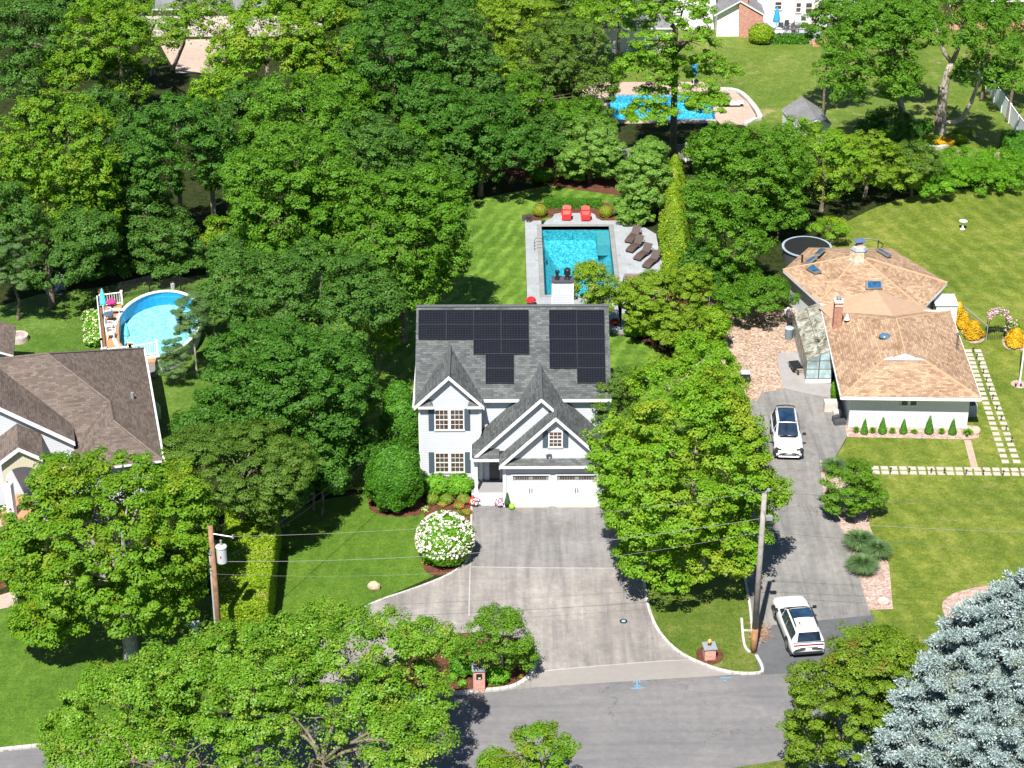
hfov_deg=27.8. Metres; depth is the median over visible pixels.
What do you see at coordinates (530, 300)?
flower pot
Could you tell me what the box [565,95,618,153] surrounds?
woodland tree
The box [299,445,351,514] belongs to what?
woodland tree
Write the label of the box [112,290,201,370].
round pool
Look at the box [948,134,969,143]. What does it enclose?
shrub
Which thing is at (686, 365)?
maple tree
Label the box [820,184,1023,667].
lawn
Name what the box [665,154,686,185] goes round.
arborvitae
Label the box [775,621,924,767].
flowering tree
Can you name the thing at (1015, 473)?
stepping stone
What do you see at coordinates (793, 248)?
trampoline
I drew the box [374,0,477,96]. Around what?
woodland tree
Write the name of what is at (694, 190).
maple tree
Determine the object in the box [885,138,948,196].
shrub tree
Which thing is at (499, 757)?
young tree
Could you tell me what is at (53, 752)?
oak tree
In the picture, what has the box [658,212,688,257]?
arborvitae
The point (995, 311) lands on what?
garden arbor
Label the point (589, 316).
solar panel
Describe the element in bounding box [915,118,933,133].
shrub
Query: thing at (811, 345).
greenhouse
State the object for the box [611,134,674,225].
birch tree
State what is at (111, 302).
flower pot
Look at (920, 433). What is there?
gravel bed
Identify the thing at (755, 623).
utility pole
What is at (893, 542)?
overhead wire
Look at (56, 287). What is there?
adirondack chair
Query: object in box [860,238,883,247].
hammock stand
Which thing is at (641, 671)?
driveway apron
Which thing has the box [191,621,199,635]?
utility box
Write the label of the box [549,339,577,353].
solar panel
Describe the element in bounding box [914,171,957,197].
ivy bush
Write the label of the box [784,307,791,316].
garden sack
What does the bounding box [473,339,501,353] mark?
solar panel
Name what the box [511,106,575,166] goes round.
woodland tree
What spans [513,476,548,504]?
garage door
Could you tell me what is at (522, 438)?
house
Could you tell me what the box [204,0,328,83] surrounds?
maple tree
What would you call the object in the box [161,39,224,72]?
yard
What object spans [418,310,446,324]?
solar panel
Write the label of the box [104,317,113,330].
patio chair
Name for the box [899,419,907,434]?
cone evergreen
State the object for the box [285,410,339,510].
maple tree
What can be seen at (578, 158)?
willow tree
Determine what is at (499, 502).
flower pot
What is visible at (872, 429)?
leafy perennial
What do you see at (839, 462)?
ornamental grass
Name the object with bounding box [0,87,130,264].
maple tree
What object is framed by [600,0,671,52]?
house
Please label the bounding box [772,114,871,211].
shrub tree
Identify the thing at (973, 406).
air conditioner
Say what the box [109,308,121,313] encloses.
side table
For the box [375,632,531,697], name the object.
planting bed
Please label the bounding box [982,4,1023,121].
maple tree
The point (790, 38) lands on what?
hedge
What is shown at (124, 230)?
woodland tree
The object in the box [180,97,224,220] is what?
bare tree
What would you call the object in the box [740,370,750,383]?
grill
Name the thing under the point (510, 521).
overhead wire
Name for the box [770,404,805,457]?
parked car
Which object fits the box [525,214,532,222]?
planter urn
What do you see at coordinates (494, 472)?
front door
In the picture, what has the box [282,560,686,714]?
driveway
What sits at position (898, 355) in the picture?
house
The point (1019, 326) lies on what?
rose bush
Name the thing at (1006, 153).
ivy bush
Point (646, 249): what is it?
sun lounger
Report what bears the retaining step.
on the planting bed at (648, 340)
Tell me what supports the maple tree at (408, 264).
on the lawn at (496, 273)
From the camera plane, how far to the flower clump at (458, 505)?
127.29 m
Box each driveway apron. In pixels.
[531,660,738,686]
[755,615,873,674]
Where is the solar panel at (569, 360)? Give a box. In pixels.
[549,353,577,367]
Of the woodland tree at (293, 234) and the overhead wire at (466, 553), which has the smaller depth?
the overhead wire at (466, 553)
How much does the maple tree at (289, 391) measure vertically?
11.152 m
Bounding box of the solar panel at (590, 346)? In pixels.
[577,339,604,353]
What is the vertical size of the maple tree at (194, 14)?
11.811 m
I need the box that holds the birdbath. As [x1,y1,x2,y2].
[959,219,966,229]
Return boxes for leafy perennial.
[853,426,859,432]
[870,427,876,433]
[960,428,973,435]
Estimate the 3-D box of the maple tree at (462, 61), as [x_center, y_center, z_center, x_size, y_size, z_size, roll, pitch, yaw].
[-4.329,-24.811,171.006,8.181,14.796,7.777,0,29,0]
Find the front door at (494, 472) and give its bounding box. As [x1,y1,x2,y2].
[489,451,499,479]
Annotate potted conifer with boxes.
[504,492,509,507]
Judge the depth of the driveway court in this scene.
124.50 m
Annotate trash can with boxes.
[785,326,793,339]
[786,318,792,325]
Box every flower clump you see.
[421,506,428,511]
[437,501,447,506]
[454,502,463,508]
[461,508,472,514]
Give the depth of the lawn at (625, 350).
143.98 m
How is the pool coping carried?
on the pool terrace at (622, 232)
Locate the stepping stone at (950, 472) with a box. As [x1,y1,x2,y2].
[946,471,954,474]
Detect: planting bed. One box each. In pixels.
[0,538,12,588]
[368,487,469,516]
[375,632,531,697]
[423,502,473,575]
[443,154,624,196]
[531,202,616,220]
[612,295,723,359]
[696,647,723,663]
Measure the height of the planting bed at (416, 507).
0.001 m
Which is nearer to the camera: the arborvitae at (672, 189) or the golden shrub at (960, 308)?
the golden shrub at (960, 308)
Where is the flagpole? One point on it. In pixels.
(1019, 383)
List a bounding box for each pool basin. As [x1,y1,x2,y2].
[542,227,615,294]
[610,95,714,118]
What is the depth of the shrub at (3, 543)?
121.72 m
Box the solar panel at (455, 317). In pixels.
[446,310,473,324]
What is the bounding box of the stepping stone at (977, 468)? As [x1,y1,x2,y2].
[973,467,981,470]
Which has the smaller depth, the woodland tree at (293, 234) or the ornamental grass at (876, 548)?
the ornamental grass at (876, 548)
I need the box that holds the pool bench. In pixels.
[596,231,609,254]
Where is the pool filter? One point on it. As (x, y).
(172, 283)
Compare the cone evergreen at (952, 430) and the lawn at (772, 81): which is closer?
the cone evergreen at (952, 430)
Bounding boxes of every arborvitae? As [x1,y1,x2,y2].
[363,438,425,511]
[378,397,418,449]
[382,379,412,408]
[657,180,687,221]
[657,195,691,238]
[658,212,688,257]
[660,229,691,274]
[663,168,686,205]
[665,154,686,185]
[668,250,702,298]
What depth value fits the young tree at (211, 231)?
155.17 m
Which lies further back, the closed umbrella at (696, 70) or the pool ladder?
the closed umbrella at (696, 70)
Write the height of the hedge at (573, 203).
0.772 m
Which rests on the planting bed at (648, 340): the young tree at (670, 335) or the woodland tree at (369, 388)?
the young tree at (670, 335)
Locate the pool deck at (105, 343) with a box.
[95,290,158,376]
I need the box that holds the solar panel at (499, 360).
[486,353,513,367]
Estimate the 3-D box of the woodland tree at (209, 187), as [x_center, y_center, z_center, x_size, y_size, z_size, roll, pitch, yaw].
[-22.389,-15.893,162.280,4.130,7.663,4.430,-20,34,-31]
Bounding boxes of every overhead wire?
[221,414,417,564]
[226,532,757,575]
[227,409,418,557]
[227,519,755,561]
[234,491,764,536]
[765,517,1005,531]
[770,491,1023,506]
[770,532,1007,548]
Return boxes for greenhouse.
[793,303,832,382]
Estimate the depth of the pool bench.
161.44 m
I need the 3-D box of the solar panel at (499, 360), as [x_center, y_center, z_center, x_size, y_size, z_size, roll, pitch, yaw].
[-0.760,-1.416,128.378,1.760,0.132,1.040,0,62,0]
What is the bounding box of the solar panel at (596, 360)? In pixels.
[577,353,604,367]
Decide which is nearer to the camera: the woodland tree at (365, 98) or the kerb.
the kerb
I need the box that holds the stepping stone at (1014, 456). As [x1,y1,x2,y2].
[1010,454,1018,457]
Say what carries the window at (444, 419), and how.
in the house at (522, 438)
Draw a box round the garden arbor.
[985,307,1019,339]
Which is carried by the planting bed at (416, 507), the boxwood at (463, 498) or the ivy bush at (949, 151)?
the boxwood at (463, 498)
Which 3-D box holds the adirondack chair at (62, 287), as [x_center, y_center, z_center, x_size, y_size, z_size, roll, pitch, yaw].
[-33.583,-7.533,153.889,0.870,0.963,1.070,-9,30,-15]
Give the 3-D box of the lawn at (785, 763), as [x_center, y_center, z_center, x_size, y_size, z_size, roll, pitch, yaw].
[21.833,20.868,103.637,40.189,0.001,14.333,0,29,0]
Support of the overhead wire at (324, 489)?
attached to the utility pole at (221, 551)
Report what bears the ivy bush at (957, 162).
on the ground at (198, 202)
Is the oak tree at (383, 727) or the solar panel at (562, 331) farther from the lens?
the solar panel at (562, 331)
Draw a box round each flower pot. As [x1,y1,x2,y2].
[107,298,115,306]
[468,496,480,506]
[494,498,504,506]
[526,296,535,303]
[609,318,619,325]
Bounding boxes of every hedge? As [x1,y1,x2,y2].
[211,508,281,648]
[544,197,601,208]
[772,32,809,44]
[999,130,1023,172]
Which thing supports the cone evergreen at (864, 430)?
on the gravel bed at (920, 433)
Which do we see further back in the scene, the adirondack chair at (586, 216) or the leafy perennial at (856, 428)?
the adirondack chair at (586, 216)
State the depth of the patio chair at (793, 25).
201.70 m
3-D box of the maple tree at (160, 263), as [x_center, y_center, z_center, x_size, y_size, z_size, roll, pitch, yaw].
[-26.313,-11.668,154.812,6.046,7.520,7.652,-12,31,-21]
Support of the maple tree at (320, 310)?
on the lawn at (496, 273)
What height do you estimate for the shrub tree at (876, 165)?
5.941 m
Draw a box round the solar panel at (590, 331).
[576,324,604,338]
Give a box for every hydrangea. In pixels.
[80,309,98,322]
[82,318,99,333]
[82,329,99,346]
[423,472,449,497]
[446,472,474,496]
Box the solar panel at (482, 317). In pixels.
[473,310,500,324]
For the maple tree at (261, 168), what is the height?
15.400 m
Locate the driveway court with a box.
[469,506,637,567]
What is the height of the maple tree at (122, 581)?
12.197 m
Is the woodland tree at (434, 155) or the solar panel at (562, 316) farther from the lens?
the woodland tree at (434, 155)
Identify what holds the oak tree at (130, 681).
on the lawn
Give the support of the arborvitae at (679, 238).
on the ground at (198, 202)
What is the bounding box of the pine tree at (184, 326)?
[157,291,216,380]
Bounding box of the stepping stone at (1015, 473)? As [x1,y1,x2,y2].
[1011,472,1019,475]
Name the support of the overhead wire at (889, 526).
attached to the utility pole at (755, 623)
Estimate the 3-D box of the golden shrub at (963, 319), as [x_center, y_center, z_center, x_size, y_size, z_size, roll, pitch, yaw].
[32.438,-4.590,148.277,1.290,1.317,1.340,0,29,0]
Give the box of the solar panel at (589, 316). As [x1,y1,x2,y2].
[576,310,604,323]
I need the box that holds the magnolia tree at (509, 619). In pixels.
[453,601,540,672]
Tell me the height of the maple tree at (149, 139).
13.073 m
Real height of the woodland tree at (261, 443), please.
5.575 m
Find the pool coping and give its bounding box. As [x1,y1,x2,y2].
[537,224,619,296]
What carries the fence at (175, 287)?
on the lawn at (58, 328)
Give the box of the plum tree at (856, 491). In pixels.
[817,457,889,520]
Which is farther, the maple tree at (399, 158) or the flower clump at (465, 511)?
the maple tree at (399, 158)
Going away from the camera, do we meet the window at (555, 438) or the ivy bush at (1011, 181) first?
the window at (555, 438)
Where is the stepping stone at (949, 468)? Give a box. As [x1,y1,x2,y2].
[945,467,953,470]
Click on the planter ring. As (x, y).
(21, 336)
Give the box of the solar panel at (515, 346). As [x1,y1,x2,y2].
[502,339,528,353]
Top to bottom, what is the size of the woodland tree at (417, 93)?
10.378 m
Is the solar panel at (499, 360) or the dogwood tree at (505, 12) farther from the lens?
the dogwood tree at (505, 12)
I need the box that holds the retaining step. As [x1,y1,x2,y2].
[613,329,623,333]
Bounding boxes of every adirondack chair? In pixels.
[46,283,61,295]
[54,274,65,289]
[561,205,571,220]
[580,205,590,221]
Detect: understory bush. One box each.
[64,258,111,280]
[97,248,153,278]
[157,245,207,274]
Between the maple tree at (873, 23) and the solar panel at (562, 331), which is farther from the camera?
the maple tree at (873, 23)
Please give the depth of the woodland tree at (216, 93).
168.83 m
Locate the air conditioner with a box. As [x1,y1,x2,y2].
[968,401,977,416]
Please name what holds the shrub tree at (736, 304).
on the wood chip yard at (755, 348)
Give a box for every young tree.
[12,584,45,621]
[199,213,232,248]
[350,317,405,372]
[475,719,581,767]
[571,259,623,314]
[614,262,716,348]
[652,307,717,355]
[672,329,752,428]
[804,215,852,243]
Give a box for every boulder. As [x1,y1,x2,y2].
[367,581,380,590]
[878,597,889,605]
[970,426,980,434]
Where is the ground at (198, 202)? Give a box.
[0,0,1023,751]
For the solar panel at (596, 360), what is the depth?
128.36 m
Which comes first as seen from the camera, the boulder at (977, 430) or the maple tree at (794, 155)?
the boulder at (977, 430)
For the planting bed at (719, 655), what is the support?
on the lawn at (716, 609)
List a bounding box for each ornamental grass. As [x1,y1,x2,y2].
[819,456,846,471]
[841,528,875,552]
[844,551,881,575]
[861,538,894,559]
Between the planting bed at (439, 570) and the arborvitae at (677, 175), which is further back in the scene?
the arborvitae at (677, 175)
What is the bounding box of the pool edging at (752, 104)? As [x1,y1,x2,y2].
[720,87,762,125]
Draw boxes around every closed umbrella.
[99,288,106,316]
[124,323,129,345]
[692,64,697,84]
[773,7,779,23]
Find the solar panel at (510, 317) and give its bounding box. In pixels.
[501,310,528,324]
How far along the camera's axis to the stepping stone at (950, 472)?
131.06 m
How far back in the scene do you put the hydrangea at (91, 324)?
147.03 m
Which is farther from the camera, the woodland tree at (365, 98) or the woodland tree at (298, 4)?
the woodland tree at (298, 4)
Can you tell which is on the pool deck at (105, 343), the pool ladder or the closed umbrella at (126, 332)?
the closed umbrella at (126, 332)
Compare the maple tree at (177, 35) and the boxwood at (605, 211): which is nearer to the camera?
the boxwood at (605, 211)
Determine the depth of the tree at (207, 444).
119.21 m
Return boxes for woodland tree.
[10,0,80,91]
[66,84,135,142]
[74,168,141,261]
[75,0,154,101]
[95,126,159,201]
[168,403,218,471]
[184,67,250,130]
[186,279,237,338]
[194,403,266,465]
[195,139,251,223]
[204,226,271,307]
[215,78,285,146]
[250,465,312,527]
[258,207,343,323]
[262,0,352,82]
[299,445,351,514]
[312,68,379,186]
[313,348,380,412]
[324,409,378,484]
[328,0,396,58]
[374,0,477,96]
[378,118,446,181]
[388,69,469,128]
[421,128,484,188]
[454,0,514,56]
[475,40,534,128]
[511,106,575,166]
[523,0,589,63]
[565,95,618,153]
[587,0,655,56]
[676,239,725,286]
[681,129,740,174]
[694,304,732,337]
[748,170,810,241]
[853,103,925,147]
[881,0,946,118]
[958,0,1023,100]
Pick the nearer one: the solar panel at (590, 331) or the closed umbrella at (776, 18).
the solar panel at (590, 331)
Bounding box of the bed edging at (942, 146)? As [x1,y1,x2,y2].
[933,134,962,149]
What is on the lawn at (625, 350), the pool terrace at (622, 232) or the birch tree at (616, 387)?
the birch tree at (616, 387)
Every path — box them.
[0,581,72,608]
[964,440,977,468]
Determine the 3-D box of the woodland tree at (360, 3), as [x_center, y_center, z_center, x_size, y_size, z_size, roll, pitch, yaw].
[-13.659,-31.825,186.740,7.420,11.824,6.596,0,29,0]
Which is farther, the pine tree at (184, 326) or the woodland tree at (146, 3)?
the woodland tree at (146, 3)
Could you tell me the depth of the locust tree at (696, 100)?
165.43 m
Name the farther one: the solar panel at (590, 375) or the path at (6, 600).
the solar panel at (590, 375)
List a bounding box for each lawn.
[0,272,304,465]
[0,595,279,746]
[262,186,625,489]
[276,493,433,630]
[576,0,1023,180]
[609,332,720,541]
[642,547,758,671]
[735,755,822,767]
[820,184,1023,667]
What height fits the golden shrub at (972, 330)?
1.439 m
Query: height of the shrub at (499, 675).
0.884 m
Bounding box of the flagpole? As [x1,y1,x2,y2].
[1011,348,1023,387]
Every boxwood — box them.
[425,494,439,504]
[439,493,453,504]
[456,493,469,504]
[533,204,546,216]
[599,205,612,217]
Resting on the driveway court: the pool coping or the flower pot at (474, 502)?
the flower pot at (474, 502)
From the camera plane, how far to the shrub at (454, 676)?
111.96 m
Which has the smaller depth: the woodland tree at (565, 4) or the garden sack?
the garden sack
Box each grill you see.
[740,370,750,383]
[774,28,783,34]
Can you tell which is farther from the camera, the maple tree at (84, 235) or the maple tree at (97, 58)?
the maple tree at (97, 58)
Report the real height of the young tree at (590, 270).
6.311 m
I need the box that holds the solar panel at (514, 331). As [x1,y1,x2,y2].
[501,325,528,338]
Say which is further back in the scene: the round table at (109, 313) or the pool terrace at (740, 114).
the pool terrace at (740, 114)
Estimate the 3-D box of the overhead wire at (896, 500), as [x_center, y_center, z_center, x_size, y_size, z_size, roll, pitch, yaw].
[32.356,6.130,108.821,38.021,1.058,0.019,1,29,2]
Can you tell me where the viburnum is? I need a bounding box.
[414,509,476,566]
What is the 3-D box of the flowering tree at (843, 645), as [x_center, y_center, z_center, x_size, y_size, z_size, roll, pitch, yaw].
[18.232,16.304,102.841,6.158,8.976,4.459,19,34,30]
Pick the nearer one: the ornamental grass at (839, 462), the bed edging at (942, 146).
the ornamental grass at (839, 462)
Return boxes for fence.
[91,275,213,306]
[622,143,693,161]
[957,301,987,340]
[978,61,1023,131]
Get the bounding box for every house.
[0,321,164,524]
[139,0,325,36]
[412,268,611,507]
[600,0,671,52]
[672,0,854,46]
[783,238,981,427]
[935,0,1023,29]
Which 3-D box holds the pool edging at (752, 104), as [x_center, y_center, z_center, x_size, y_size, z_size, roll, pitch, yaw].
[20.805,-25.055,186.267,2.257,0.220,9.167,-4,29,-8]
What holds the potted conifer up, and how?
on the driveway court
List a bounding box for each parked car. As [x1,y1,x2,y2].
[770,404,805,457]
[771,595,824,654]
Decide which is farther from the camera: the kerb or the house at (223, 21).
the house at (223, 21)
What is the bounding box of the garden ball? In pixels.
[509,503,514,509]
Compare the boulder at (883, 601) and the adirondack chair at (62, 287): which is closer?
the boulder at (883, 601)
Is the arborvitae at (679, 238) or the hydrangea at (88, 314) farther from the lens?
the arborvitae at (679, 238)
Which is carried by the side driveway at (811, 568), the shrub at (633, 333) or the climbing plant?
the climbing plant
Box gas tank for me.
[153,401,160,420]
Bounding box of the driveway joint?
[468,556,688,671]
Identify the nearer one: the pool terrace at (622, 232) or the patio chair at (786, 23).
the pool terrace at (622, 232)
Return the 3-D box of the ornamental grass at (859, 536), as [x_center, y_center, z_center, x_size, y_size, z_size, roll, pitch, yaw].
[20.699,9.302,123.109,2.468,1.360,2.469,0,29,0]
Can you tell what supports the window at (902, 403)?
in the house at (898, 355)
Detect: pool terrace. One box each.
[525,213,661,331]
[572,82,755,124]
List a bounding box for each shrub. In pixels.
[0,540,8,569]
[439,632,466,656]
[448,653,476,678]
[448,672,457,682]
[458,679,466,686]
[485,665,510,685]
[530,166,555,182]
[622,316,650,337]
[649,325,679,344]
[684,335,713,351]
[748,23,774,43]
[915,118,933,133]
[923,134,943,143]
[934,136,955,145]
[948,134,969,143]
[951,126,975,135]
[956,300,963,322]
[956,311,970,328]
[962,319,984,340]
[1004,327,1023,348]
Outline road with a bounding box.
[0,672,870,767]
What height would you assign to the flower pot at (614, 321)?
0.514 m
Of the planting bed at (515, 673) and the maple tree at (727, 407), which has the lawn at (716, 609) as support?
the maple tree at (727, 407)
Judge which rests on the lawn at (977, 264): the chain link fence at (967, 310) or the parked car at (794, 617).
the chain link fence at (967, 310)
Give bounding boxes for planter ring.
[15,330,28,344]
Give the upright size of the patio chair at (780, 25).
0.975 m
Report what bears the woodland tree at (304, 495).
on the lawn at (305, 575)
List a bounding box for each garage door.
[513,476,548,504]
[557,475,596,503]
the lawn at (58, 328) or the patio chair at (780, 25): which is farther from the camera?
the patio chair at (780, 25)
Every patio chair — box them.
[102,305,110,317]
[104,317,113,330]
[106,325,115,339]
[778,22,784,28]
[784,19,791,28]
[791,22,798,32]
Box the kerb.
[0,505,763,751]
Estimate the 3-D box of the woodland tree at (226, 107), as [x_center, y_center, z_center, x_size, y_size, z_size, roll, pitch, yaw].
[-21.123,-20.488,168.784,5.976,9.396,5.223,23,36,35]
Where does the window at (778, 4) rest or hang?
in the house at (740, 18)
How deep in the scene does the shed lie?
178.09 m
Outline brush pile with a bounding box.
[743,620,771,641]
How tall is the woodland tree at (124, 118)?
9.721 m
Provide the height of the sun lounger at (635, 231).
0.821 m
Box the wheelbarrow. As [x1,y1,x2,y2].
[787,356,802,374]
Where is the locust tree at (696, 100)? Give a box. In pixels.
[609,0,744,165]
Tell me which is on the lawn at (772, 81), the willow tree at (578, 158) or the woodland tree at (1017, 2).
the woodland tree at (1017, 2)
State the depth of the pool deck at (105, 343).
144.51 m
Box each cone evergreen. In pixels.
[860,418,867,434]
[878,417,886,434]
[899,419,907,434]
[924,415,933,434]
[948,419,956,435]
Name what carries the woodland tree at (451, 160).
on the lawn at (496, 273)
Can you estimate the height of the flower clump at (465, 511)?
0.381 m
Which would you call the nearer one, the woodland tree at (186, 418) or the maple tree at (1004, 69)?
the woodland tree at (186, 418)
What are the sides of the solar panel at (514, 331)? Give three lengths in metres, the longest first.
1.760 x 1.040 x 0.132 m
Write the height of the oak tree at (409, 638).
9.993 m
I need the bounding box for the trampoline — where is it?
[782,236,831,264]
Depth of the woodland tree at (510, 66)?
177.83 m
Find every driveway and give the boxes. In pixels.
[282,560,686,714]
[741,389,870,663]
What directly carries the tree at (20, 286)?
on the lawn at (58, 328)
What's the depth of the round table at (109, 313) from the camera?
146.23 m
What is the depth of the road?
108.88 m
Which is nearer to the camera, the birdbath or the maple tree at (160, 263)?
the maple tree at (160, 263)
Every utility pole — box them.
[208,525,233,652]
[750,488,772,652]
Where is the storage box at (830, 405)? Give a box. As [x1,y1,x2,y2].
[823,399,840,415]
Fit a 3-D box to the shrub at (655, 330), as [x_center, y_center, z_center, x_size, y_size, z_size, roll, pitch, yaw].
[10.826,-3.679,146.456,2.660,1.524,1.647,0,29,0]
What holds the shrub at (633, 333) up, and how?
on the planting bed at (648, 340)
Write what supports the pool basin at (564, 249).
in the pool terrace at (622, 232)
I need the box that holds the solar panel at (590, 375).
[577,368,605,382]
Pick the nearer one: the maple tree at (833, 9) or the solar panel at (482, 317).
the solar panel at (482, 317)
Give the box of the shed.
[781,97,831,144]
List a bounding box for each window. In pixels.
[434,409,464,430]
[434,452,464,473]
[548,431,562,447]
[774,1,781,9]
[795,2,801,12]
[805,2,812,13]
[900,401,917,406]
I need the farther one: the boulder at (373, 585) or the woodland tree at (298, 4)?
the woodland tree at (298, 4)
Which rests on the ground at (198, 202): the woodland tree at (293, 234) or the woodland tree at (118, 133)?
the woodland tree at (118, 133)
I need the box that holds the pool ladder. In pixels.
[534,238,544,256]
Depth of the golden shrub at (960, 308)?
148.45 m
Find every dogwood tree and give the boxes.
[471,0,573,92]
[503,8,621,130]
[565,0,624,62]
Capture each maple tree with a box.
[0,0,74,141]
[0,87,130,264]
[0,181,124,308]
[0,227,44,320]
[0,445,225,661]
[34,0,149,141]
[95,0,192,110]
[113,176,205,278]
[114,90,247,248]
[157,0,240,70]
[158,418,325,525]
[192,315,385,467]
[198,235,409,366]
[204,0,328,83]
[215,124,354,317]
[225,69,375,170]
[282,159,477,345]
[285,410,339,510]
[287,0,367,96]
[321,108,434,255]
[338,0,449,124]
[396,86,559,196]
[413,0,508,125]
[478,69,588,167]
[579,365,794,594]
[621,338,743,458]
[679,175,779,297]
[684,119,819,234]
[799,0,877,113]
[809,0,928,122]
[885,0,1023,136]
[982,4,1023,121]
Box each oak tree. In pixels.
[35,637,215,767]
[41,702,259,767]
[151,610,341,765]
[215,677,460,767]
[270,594,461,767]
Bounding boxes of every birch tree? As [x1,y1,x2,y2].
[590,363,651,472]
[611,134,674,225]
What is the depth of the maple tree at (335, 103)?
155.30 m
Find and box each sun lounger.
[624,225,641,242]
[625,234,644,252]
[633,242,652,259]
[642,249,661,267]
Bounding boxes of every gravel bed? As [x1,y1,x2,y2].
[820,460,892,609]
[845,425,978,438]
[942,586,990,617]
[961,329,983,342]
[1002,337,1023,349]
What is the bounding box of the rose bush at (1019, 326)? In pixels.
[1003,324,1023,333]
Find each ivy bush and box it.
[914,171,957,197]
[928,156,981,186]
[938,145,998,173]
[952,158,1010,194]
[973,146,1023,172]
[988,158,1023,190]
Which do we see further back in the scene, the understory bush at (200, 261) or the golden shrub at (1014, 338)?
the understory bush at (200, 261)
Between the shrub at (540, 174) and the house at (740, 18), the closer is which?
the shrub at (540, 174)
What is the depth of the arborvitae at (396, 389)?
134.72 m
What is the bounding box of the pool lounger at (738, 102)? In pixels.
[730,100,743,104]
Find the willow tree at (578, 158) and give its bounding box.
[551,113,627,182]
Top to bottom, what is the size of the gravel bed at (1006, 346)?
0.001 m
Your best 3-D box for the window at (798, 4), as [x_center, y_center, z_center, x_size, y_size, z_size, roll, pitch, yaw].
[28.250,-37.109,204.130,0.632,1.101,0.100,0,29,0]
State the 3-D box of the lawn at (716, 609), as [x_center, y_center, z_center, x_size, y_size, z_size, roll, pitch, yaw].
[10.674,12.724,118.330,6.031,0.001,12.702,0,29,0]
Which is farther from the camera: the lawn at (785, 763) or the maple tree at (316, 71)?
the maple tree at (316, 71)
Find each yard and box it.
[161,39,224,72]
[715,306,796,400]
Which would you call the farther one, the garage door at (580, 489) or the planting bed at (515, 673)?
the garage door at (580, 489)
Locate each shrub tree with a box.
[712,271,800,323]
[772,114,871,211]
[829,129,923,199]
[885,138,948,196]
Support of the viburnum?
on the planting bed at (439, 570)
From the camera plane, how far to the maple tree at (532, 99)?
170.63 m
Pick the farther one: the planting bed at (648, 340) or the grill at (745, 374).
the planting bed at (648, 340)
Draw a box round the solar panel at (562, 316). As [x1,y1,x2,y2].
[549,310,576,323]
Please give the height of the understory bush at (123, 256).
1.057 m
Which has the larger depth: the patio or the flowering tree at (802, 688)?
the patio
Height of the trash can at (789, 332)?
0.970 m
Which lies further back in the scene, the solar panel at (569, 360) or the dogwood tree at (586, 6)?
the dogwood tree at (586, 6)
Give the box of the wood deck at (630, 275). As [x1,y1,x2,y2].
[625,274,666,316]
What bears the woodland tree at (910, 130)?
on the lawn at (772, 81)
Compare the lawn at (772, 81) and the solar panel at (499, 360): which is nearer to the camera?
the solar panel at (499, 360)
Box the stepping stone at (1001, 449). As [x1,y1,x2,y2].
[997,448,1005,451]
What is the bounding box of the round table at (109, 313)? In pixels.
[103,311,113,322]
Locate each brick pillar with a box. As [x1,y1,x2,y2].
[471,660,485,691]
[702,639,717,660]
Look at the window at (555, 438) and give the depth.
125.34 m
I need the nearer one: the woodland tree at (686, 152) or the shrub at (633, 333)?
the shrub at (633, 333)
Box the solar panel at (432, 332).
[418,325,446,339]
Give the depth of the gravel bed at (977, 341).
146.82 m
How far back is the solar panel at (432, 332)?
129.25 m
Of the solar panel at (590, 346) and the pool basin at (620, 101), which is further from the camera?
the pool basin at (620, 101)
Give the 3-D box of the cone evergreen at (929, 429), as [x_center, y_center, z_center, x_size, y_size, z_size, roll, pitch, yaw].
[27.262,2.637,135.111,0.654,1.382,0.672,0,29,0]
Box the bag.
[832,414,846,425]
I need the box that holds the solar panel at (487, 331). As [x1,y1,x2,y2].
[473,325,500,338]
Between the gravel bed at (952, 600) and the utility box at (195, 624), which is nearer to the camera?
the utility box at (195, 624)
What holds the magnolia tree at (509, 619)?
on the planting bed at (515, 673)
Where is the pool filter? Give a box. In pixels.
[170,281,174,289]
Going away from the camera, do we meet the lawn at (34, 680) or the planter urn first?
the lawn at (34, 680)
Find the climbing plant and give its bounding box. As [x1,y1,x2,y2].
[830,380,838,399]
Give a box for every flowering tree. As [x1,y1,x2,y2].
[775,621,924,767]
[825,618,922,737]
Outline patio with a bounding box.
[778,352,840,399]
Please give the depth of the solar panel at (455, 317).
129.77 m
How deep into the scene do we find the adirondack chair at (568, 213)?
164.22 m
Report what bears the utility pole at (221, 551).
on the lawn at (34, 680)
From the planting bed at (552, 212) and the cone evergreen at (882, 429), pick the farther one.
the planting bed at (552, 212)
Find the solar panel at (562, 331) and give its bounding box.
[549,324,576,338]
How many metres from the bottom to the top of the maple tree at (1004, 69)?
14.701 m
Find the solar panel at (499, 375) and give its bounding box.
[485,368,513,382]
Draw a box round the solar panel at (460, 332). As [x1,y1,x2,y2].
[446,325,473,339]
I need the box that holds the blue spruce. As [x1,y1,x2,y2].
[807,567,1023,767]

